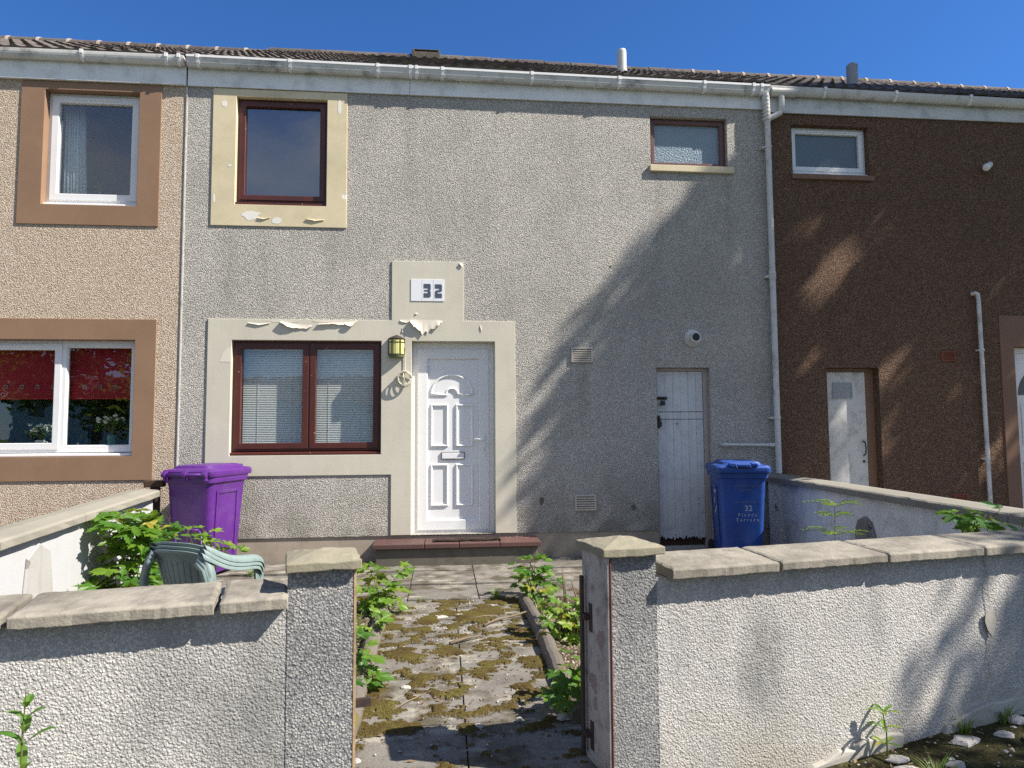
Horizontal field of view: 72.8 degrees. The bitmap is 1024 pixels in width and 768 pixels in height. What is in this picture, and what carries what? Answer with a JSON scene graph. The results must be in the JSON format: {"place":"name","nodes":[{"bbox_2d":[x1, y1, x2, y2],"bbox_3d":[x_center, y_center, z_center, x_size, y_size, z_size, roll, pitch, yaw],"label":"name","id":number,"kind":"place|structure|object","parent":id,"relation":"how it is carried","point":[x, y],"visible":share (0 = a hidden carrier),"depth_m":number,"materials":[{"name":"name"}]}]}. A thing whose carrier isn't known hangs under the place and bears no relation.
{"place":"outdoors","nodes":[
{"label":"outdoors","id":0,"kind":"place"},
{"bbox_2d":[150,556,581,602],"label":"yard paving","id":1,"kind":"structure","parent":0,"point":[436,582],"depth_m":6.63,"materials":[{"name":"concrete"}]},
{"bbox_2d":[139,549,261,585],"bbox_3d":[-1.881,1.344,4.231,0.545,0.733,0.497,-2,-4,21],"label":"garden chair","id":2,"kind":"object","parent":1,"relation":"on","point":[178,567],"visible":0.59,"depth_m":4.07,"materials":[{"name":"green plastic"}]},
{"bbox_2d":[144,545,262,585],"bbox_3d":[-1.877,1.324,4.243,0.545,0.733,0.497,-2,-4,21],"label":"garden chair","id":3,"kind":"object","parent":2,"relation":"on","point":[206,553],"visible":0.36,"depth_m":4.04,"materials":[{"name":"green plastic"}]},
{"bbox_2d":[145,542,264,598],"bbox_3d":[-1.873,1.304,4.255,0.545,0.733,0.497,-2,-4,21],"label":"garden chair","id":4,"kind":"object","parent":3,"relation":"on","point":[234,558],"visible":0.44,"depth_m":4.09,"materials":[{"name":"green plastic"}]},
{"bbox_2d":[157,463,251,578],"bbox_3d":[-3.031,1.334,6.911,0.550,1.072,0.841,-1,-4,8],"label":"wheelie bin","id":5,"kind":"object","parent":1,"relation":"on","point":[208,496],"visible":0.77,"depth_m":6.63,"materials":[{"name":"purple plastic"}]},
{"bbox_2d":[165,525,250,569],"bbox_3d":[-2.674,1.539,6.035,0.742,0.610,0.469,0,-4,-6],"label":"maple sapling","id":6,"kind":"object","parent":1,"relation":"on","point":[205,536],"visible":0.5,"depth_m":6.06,"materials":[{"name":"green plant"}]},
{"bbox_2d":[245,569,253,575],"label":"grass tuft","id":7,"kind":"object","parent":1,"relation":"on","point":[250,573],"visible":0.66,"depth_m":6.78,"materials":[{"name":"green plant"}]},
{"bbox_2d":[372,536,540,567],"bbox_3d":[-0.583,1.812,7.415,1.754,0.285,0.417,0,-4,-6],"label":"doorstep","id":8,"kind":"object","parent":1,"relation":"on","point":[430,552],"visible":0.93,"depth_m":7.25,"materials":[{"name":"concrete"}]},
{"bbox_2d":[433,537,500,541],"bbox_3d":[-0.484,1.660,7.437,0.721,0.031,0.236,0,-4,-6],"label":"door mat","id":9,"kind":"object","parent":8,"relation":"on","point":[466,539],"depth_m":7.38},
{"bbox_2d":[487,587,501,598],"bbox_3d":[-0.148,1.760,5.893,0.206,0.112,0.223,0,-4,-6],"label":"grass tuft","id":10,"kind":"object","parent":1,"relation":"on","point":[496,595],"visible":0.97,"depth_m":5.87,"materials":[{"name":"green plant"}]},
{"bbox_2d":[705,459,770,548],"bbox_3d":[2.363,1.337,7.283,0.550,1.072,0.841,-1,-4,7],"label":"wheelie bin","id":11,"kind":"object","parent":1,"relation":"on","point":[737,487],"visible":0.98,"depth_m":7.01,"materials":[{"name":"blue plastic"}]},
{"bbox_2d":[356,573,579,767],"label":"garden soil","id":12,"kind":"structure","parent":0,"point":[362,621],"depth_m":5.05,"materials":[{"name":"brown soil"}]},
{"bbox_2d":[0,489,160,597],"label":"boundary wall","id":13,"kind":"structure","parent":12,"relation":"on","point":[59,551],"depth_m":4.96,"materials":[{"name":"white paint"}]},
{"bbox_2d":[74,508,183,590],"bbox_3d":[-3.040,1.412,5.506,0.770,0.894,1.011,-3,-5,30],"label":"maple sapling","id":14,"kind":"object","parent":12,"relation":"on","point":[145,530],"visible":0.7,"depth_m":5.39,"materials":[{"name":"green plant"}]},
{"bbox_2d":[144,480,165,582],"bbox_3d":[-3.425,1.405,6.620,0.185,0.965,0.112,0,-4,-6],"label":"fence post","id":15,"kind":"object","parent":12,"relation":"on","point":[155,484],"visible":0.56,"depth_m":6.62,"materials":[{"name":"metal"}]},
{"bbox_2d":[356,604,394,641],"bbox_3d":[-0.985,1.644,4.771,0.382,0.202,0.368,0,-4,-6],"label":"maple sapling","id":16,"kind":"object","parent":12,"relation":"on","point":[384,615],"visible":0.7,"depth_m":4.78,"materials":[{"name":"green plant"}]},
{"bbox_2d":[356,626,396,691],"bbox_3d":[-0.902,1.569,3.872,0.459,0.277,0.531,3,-5,-36],"label":"maple sapling","id":17,"kind":"object","parent":12,"relation":"on","point":[373,670],"visible":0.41,"depth_m":3.85,"materials":[{"name":"green plant"}]},
{"bbox_2d":[356,561,416,614],"bbox_3d":[-1.038,1.624,5.501,0.559,0.379,0.585,-1,-4,7],"label":"maple sapling","id":18,"kind":"object","parent":12,"relation":"on","point":[377,598],"visible":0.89,"depth_m":5.48,"materials":[{"name":"green plant"}]},
{"bbox_2d":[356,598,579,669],"bbox_3d":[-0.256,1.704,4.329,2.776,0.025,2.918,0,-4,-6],"label":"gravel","id":19,"kind":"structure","parent":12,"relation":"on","point":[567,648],"depth_m":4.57,"materials":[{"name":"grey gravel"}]},
{"bbox_2d":[507,553,566,600],"bbox_3d":[0.206,1.634,5.852,0.460,0.392,0.495,3,-5,-42],"label":"maple sapling","id":20,"kind":"object","parent":12,"relation":"on","point":[523,571],"visible":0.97,"depth_m":5.79,"materials":[{"name":"green plant"}]},
{"bbox_2d":[532,597,547,612],"bbox_3d":[0.208,1.722,5.441,0.223,0.120,0.237,0,-4,-12],"label":"grass tuft","id":21,"kind":"object","parent":12,"relation":"on","point":[539,609],"visible":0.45,"depth_m":5.42,"materials":[{"name":"plant"}]},
{"bbox_2d":[536,584,579,645],"bbox_3d":[0.442,1.606,4.814,0.583,0.403,0.603,0,-4,-6],"label":"maple sapling","id":22,"kind":"object","parent":12,"relation":"on","point":[561,616],"visible":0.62,"depth_m":4.72,"materials":[{"name":"green plant"}]},
{"bbox_2d":[535,648,580,712],"bbox_3d":[0.301,1.526,3.509,0.400,0.358,0.426,0,-4,-6],"label":"maple sapling","id":23,"kind":"object","parent":12,"relation":"on","point":[560,692],"visible":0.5,"depth_m":3.43,"materials":[{"name":"green plant"}]},
{"bbox_2d":[562,569,564,602],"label":"twig","id":24,"kind":"object","parent":12,"relation":"on","point":[563,587],"visible":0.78,"depth_m":5.59,"materials":[{"name":"brown wood"}]},
{"bbox_2d":[802,499,869,540],"bbox_3d":[2.535,1.342,5.439,0.492,0.847,0.490,0,-4,-6],"label":"rowan seedling","id":25,"kind":"object","parent":12,"relation":"on","point":[834,515],"visible":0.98,"depth_m":5.46,"materials":[{"name":"green plant"}]},
{"bbox_2d":[765,474,1023,544],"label":"boundary wall","id":26,"kind":"structure","parent":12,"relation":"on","point":[881,513],"depth_m":6.27,"materials":[{"name":"white paint"}]},
{"bbox_2d":[934,501,1023,532],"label":"maple sapling","id":27,"kind":"object","parent":12,"relation":"on","point":[970,521],"visible":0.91,"depth_m":3.98,"materials":[{"name":"green plant"}]},
{"bbox_2d":[355,598,597,767],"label":"garden path","id":28,"kind":"structure","parent":0,"point":[537,744],"depth_m":3.41,"materials":[{"name":"concrete"}]},
{"bbox_2d":[355,668,370,738],"bbox_3d":[-0.778,1.613,3.256,0.121,0.116,1.366,0,-4,-6],"label":"path edging","id":29,"kind":"object","parent":28,"relation":"on","point":[361,690],"visible":0.16,"depth_m":3.59,"materials":[{"name":"concrete"}]},
{"bbox_2d":[357,603,392,667],"bbox_3d":[-0.942,1.724,4.822,0.124,0.116,1.766,0,-4,-6],"label":"path edging","id":30,"kind":"object","parent":28,"relation":"on","point":[377,631],"visible":0.3,"depth_m":4.62,"materials":[{"name":"concrete"}]},
{"bbox_2d":[400,685,410,688],"bbox_3d":[-0.583,1.663,3.816,0.058,0.014,0.038,0,-4,-6],"label":"plaster fragment","id":31,"kind":"object","parent":28,"relation":"on","point":[405,687],"visible":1,"depth_m":3.81,"materials":[{"name":"white paint"}]},
{"bbox_2d":[392,694,423,709],"bbox_3d":[-0.539,1.646,3.600,0.011,0.010,0.250,-3,-5,30],"label":"twig","id":32,"kind":"object","parent":28,"relation":"on","point":[407,701],"visible":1,"depth_m":3.59,"materials":[{"name":"brown wood"}]},
{"bbox_2d":[435,615,447,618],"bbox_3d":[-0.543,1.763,5.272,0.116,0.016,0.069,0,-4,-6],"label":"plaster fragment","id":33,"kind":"object","parent":28,"relation":"on","point":[440,616],"visible":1,"depth_m":5.26,"materials":[{"name":"white paint"}]},
{"bbox_2d":[449,635,480,644],"bbox_3d":[-0.314,1.708,4.653,0.260,0.028,0.028,3,-5,-43],"label":"twig","id":34,"kind":"object","parent":28,"relation":"on","point":[460,640],"visible":1,"depth_m":4.63,"materials":[{"name":"beige wood"}]},
{"bbox_2d":[355,598,588,767],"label":"moss","id":35,"kind":"object","parent":28,"relation":"on","point":[383,707],"visible":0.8,"depth_m":3.99,"materials":[{"name":"green plant"}]},
{"bbox_2d":[475,723,483,727],"bbox_3d":[-0.162,1.625,3.306,0.055,0.013,0.037,0,-4,-6],"label":"plaster fragment","id":36,"kind":"object","parent":28,"relation":"on","point":[479,725],"visible":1,"depth_m":3.30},
{"bbox_2d":[483,611,525,626],"bbox_3d":[-0.064,1.734,5.153,0.390,0.050,0.066,3,-5,-37],"label":"twig","id":37,"kind":"object","parent":28,"relation":"on","point":[490,622],"visible":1,"depth_m":5.16,"materials":[{"name":"brown wood"}]},
{"bbox_2d":[518,594,548,638],"bbox_3d":[0.161,1.743,5.190,0.121,0.116,1.082,0,-4,-6],"label":"path edging","id":38,"kind":"object","parent":28,"relation":"on","point":[532,613],"visible":0.77,"depth_m":5.13,"materials":[{"name":"concrete"}]},
{"bbox_2d":[537,631,580,724],"bbox_3d":[0.275,1.658,3.988,0.122,0.117,1.317,0,-4,-6],"label":"path edging","id":39,"kind":"object","parent":28,"relation":"on","point":[552,657],"visible":0.45,"depth_m":4.12,"materials":[{"name":"concrete"}]},
{"bbox_2d":[556,712,569,720],"bbox_3d":[0.247,1.614,3.378,0.071,0.027,0.048,0,-4,-6],"label":"plaster fragment","id":40,"kind":"object","parent":28,"relation":"on","point":[563,716],"visible":0.99,"depth_m":3.37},
{"bbox_2d":[178,47,797,563],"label":"terraced house","id":41,"kind":"structure","parent":0,"point":[592,345],"depth_m":7.86,"materials":[{"name":"grey"}]},
{"bbox_2d":[242,349,302,442],"bbox_3d":[-2.618,0.155,7.678,0.700,1.125,0.027,0,-4,-6],"label":"venetian blind","id":42,"kind":"object","parent":41,"relation":"attached to","point":[257,412],"visible":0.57,"depth_m":7.68,"materials":[{"name":"white plastic"}]},
{"bbox_2d":[235,99,327,205],"bbox_3d":[-2.565,-2.579,7.789,1.001,1.216,0.120,0,-4,-6],"label":"window","id":43,"kind":"structure","parent":41,"relation":"in","point":[243,107],"depth_m":7.77,"materials":[{"name":"brown wood"}]},
{"bbox_2d":[229,341,380,455],"bbox_3d":[-2.241,0.149,7.629,1.616,1.246,0.120,0,-4,-6],"label":"window","id":44,"kind":"structure","parent":41,"relation":"in","point":[308,446],"depth_m":7.60,"materials":[{"name":"brown wood"}]},
{"bbox_2d":[316,350,372,442],"bbox_3d":[-1.867,0.155,7.753,0.670,1.125,0.027,0,-4,-6],"label":"venetian blind","id":45,"kind":"object","parent":41,"relation":"attached to","point":[328,416],"visible":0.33,"depth_m":7.75,"materials":[{"name":"white plastic"}]},
{"bbox_2d":[388,335,404,356],"bbox_3d":[-1.273,-0.422,7.644,0.188,0.251,0.090,0,-4,-6],"label":"wall lantern","id":46,"kind":"object","parent":41,"relation":"attached to","point":[396,345],"depth_m":7.62,"materials":[{"name":"metal"}]},
{"bbox_2d":[397,355,411,386],"bbox_3d":[-1.182,-0.215,7.653,0.163,0.490,0.074,0,-4,-6],"label":"cable coil","id":47,"kind":"object","parent":46,"relation":"hanging from","point":[410,379],"visible":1,"depth_m":7.64,"materials":[{"name":"white plastic"}]},
{"bbox_2d":[411,279,443,300],"bbox_3d":[-0.944,-1.047,7.763,0.368,0.247,0.010,0,-4,-6],"label":"house number sign","id":48,"kind":"object","parent":41,"relation":"attached to","point":[427,289],"visible":1,"depth_m":7.76,"materials":[{"name":"plastic"}]},
{"bbox_2d":[417,349,489,530],"bbox_3d":[-0.658,0.613,7.795,0.805,2.028,0.121,0,-4,-6],"label":"door","id":49,"kind":"structure","parent":41,"relation":"in","point":[453,384],"depth_m":7.81,"materials":[{"name":"white plastic"}]},
{"bbox_2d":[657,371,705,544],"bbox_3d":[1.937,0.848,8.026,0.574,2.000,0.125,0,-4,-6],"label":"store door","id":50,"kind":"structure","parent":41,"relation":"in","point":[681,478],"depth_m":8.02,"materials":[{"name":"white paint"}]},
{"bbox_2d":[650,119,724,166],"bbox_3d":[2.081,-2.854,8.308,0.935,0.595,0.082,0,-4,-6],"label":"window","id":51,"kind":"structure","parent":41,"relation":"in","point":[672,142],"depth_m":8.30,"materials":[{"name":"clear glass"}]},
{"bbox_2d":[0,0,1023,88],"label":"sky","id":52,"kind":"structure","parent":0,"point":[964,42],"materials":[{"name":"blue"}]},
{"bbox_2d":[667,62,1023,508],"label":"terraced house","id":53,"kind":"structure","parent":0,"point":[898,210],"depth_m":8.35,"materials":[{"name":"brown"}]},
{"bbox_2d":[791,128,867,175],"bbox_3d":[3.833,-2.814,8.477,0.991,0.606,0.120,0,-4,-6],"label":"window","id":54,"kind":"structure","parent":53,"relation":"in","point":[814,151],"depth_m":8.49,"materials":[{"name":"white plastic"}]},
{"bbox_2d":[827,372,868,485],"bbox_3d":[3.987,0.848,8.249,0.516,1.985,0.100,0,-4,-6],"label":"store door","id":55,"kind":"structure","parent":53,"relation":"in","point":[845,390],"depth_m":8.28,"materials":[{"name":"white plastic"}]},
{"bbox_2d":[982,162,992,170],"bbox_3d":[5.807,-2.657,8.502,0.189,0.132,0.107,3,-5,-40],"label":"security camera","id":56,"kind":"object","parent":53,"relation":"attached to","point":[987,166],"visible":1,"depth_m":8.45,"materials":[{"name":"white plastic"}]},
{"bbox_2d":[1014,354,1023,508],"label":"door","id":57,"kind":"structure","parent":53,"relation":"in","point":[1019,358],"depth_m":8.53,"materials":[{"name":"white plastic"}]},
{"bbox_2d":[826,714,1023,767],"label":"verge","id":58,"kind":"structure","parent":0,"point":[994,749],"depth_m":3.11,"materials":[{"name":"brown soil"}]},
{"bbox_2d":[0,692,56,767],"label":"willowherb","id":59,"kind":"object","parent":58,"relation":"on","point":[21,747],"visible":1,"depth_m":1.95,"materials":[{"name":"green plant"}]},
{"bbox_2d":[0,579,288,767],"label":"garden wall","id":60,"kind":"structure","parent":58,"relation":"on","point":[192,675],"depth_m":2.35,"materials":[{"name":"concrete"}]},
{"bbox_2d":[285,547,370,767],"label":"gate pillar","id":61,"kind":"structure","parent":58,"relation":"on","point":[323,702],"depth_m":2.50,"materials":[{"name":"concrete"}]},
{"bbox_2d":[576,535,664,767],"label":"gate pillar","id":62,"kind":"structure","parent":58,"relation":"on","point":[619,659],"depth_m":2.87,"materials":[{"name":"paint"}]},
{"bbox_2d":[358,600,1023,767],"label":"leaf litter","id":63,"kind":"object","parent":58,"relation":"on","point":[855,760],"visible":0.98,"depth_m":3.23,"materials":[{"name":"brown plant"}]},
{"bbox_2d":[368,536,1019,766],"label":"plaster crumbs","id":64,"kind":"object","parent":58,"relation":"on","point":[1004,750],"visible":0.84,"depth_m":3.57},
{"bbox_2d":[656,529,1023,767],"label":"garden wall","id":65,"kind":"structure","parent":58,"relation":"on","point":[800,655],"depth_m":3.15,"materials":[{"name":"concrete"}]},
{"bbox_2d":[866,703,902,755],"bbox_3d":[1.673,1.567,3.131,0.144,0.207,0.144,0,-4,-6],"label":"willowherb","id":66,"kind":"object","parent":58,"relation":"on","point":[883,723],"visible":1,"depth_m":3.13,"materials":[{"name":"green plant"}]},
{"bbox_2d":[885,755,909,763],"bbox_3d":[1.703,1.656,3.072,0.096,0.020,0.075,-3,-5,29],"label":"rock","id":67,"kind":"object","parent":58,"relation":"on","point":[897,759],"visible":0.99,"depth_m":3.06,"materials":[{"name":"grey stone"}]},
{"bbox_2d":[893,765,916,767],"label":"plaster fragment","id":68,"kind":"object","parent":58,"relation":"on","point":[907,766],"visible":0.98,"depth_m":2.98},
{"bbox_2d":[903,752,968,767],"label":"grass tuft","id":69,"kind":"object","parent":58,"relation":"on","point":[941,766],"visible":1,"depth_m":2.95,"materials":[{"name":"green plant"}]},
{"bbox_2d":[945,760,965,767],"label":"plaster fragment","id":70,"kind":"object","parent":58,"relation":"on","point":[952,763],"visible":0.96,"depth_m":2.98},
{"bbox_2d":[948,735,979,747],"bbox_3d":[2.077,1.635,3.194,0.156,0.023,0.092,1,-4,-21],"label":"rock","id":71,"kind":"object","parent":58,"relation":"on","point":[966,741],"visible":1,"depth_m":3.18,"materials":[{"name":"grey stone"}]},
{"bbox_2d":[945,711,983,734],"bbox_3d":[2.144,1.603,3.281,0.197,0.089,0.197,-4,-5,42],"label":"grass tuft","id":72,"kind":"object","parent":58,"relation":"on","point":[962,729],"visible":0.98,"depth_m":3.29,"materials":[{"name":"green plant"}]},
{"bbox_2d":[993,730,1014,737],"bbox_3d":[2.280,1.621,3.221,0.097,0.024,0.064,0,-4,-6],"label":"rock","id":73,"kind":"object","parent":58,"relation":"on","point":[1003,733],"visible":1,"depth_m":3.21,"materials":[{"name":"grey stone"}]},
{"bbox_2d":[988,702,1023,724],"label":"grass tuft","id":74,"kind":"object","parent":58,"relation":"on","point":[1004,717],"visible":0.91,"depth_m":3.35,"materials":[{"name":"green plant"}]},
{"bbox_2d":[1007,715,1023,724],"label":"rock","id":75,"kind":"object","parent":58,"relation":"on","point":[1017,718],"visible":0.97,"depth_m":3.31,"materials":[{"name":"grey stone"}]},
{"label":"ground","id":76,"kind":"structure","parent":0,"visible":0},
{"bbox_2d":[0,35,268,541],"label":"terraced house","id":77,"kind":"structure","parent":76,"relation":"on","point":[96,270],"depth_m":7.46,"materials":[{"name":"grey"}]},
{"bbox_2d":[25,422,51,442],"bbox_3d":[-5.084,0.562,7.523,0.305,0.304,0.180,0,-4,-6],"label":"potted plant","id":78,"kind":"object","parent":77,"relation":"on","point":[40,434],"visible":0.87,"depth_m":7.50,"materials":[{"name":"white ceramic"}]},
{"bbox_2d":[0,348,131,398],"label":"roller blind","id":79,"kind":"object","parent":77,"relation":"attached to","point":[94,374],"visible":0.69,"depth_m":7.53,"materials":[{"name":"red fabric"}]},
{"bbox_2d":[0,340,134,456],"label":"window","id":80,"kind":"structure","parent":77,"relation":"in","point":[59,447],"depth_m":7.39,"materials":[{"name":"white plastic"}]},
{"bbox_2d":[63,105,86,193],"bbox_3d":[-4.872,-2.533,7.771,0.255,1.200,0.069,0,-4,-6],"label":"curtain","id":81,"kind":"object","parent":77,"relation":"hanging from","point":[75,169],"visible":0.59,"depth_m":7.77,"materials":[{"name":"white fabric"}]},
{"bbox_2d":[43,94,139,205],"bbox_3d":[-4.563,-2.550,7.617,0.991,1.261,0.120,0,-4,-6],"label":"window","id":82,"kind":"structure","parent":77,"relation":"in","point":[57,101],"depth_m":7.59,"materials":[{"name":"white plastic"}]},
{"bbox_2d":[93,182,102,194],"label":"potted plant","id":83,"kind":"object","parent":77,"relation":"in","point":[97,186],"visible":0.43,"depth_m":7.73,"materials":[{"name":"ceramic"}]},
{"bbox_2d":[94,414,129,444],"bbox_3d":[-4.385,0.524,7.614,0.332,0.382,0.207,0,-4,-6],"label":"vase of flowers","id":84,"kind":"object","parent":77,"relation":"on","point":[111,439],"visible":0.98,"depth_m":7.58,"materials":[{"name":"white plant"}]}
]}

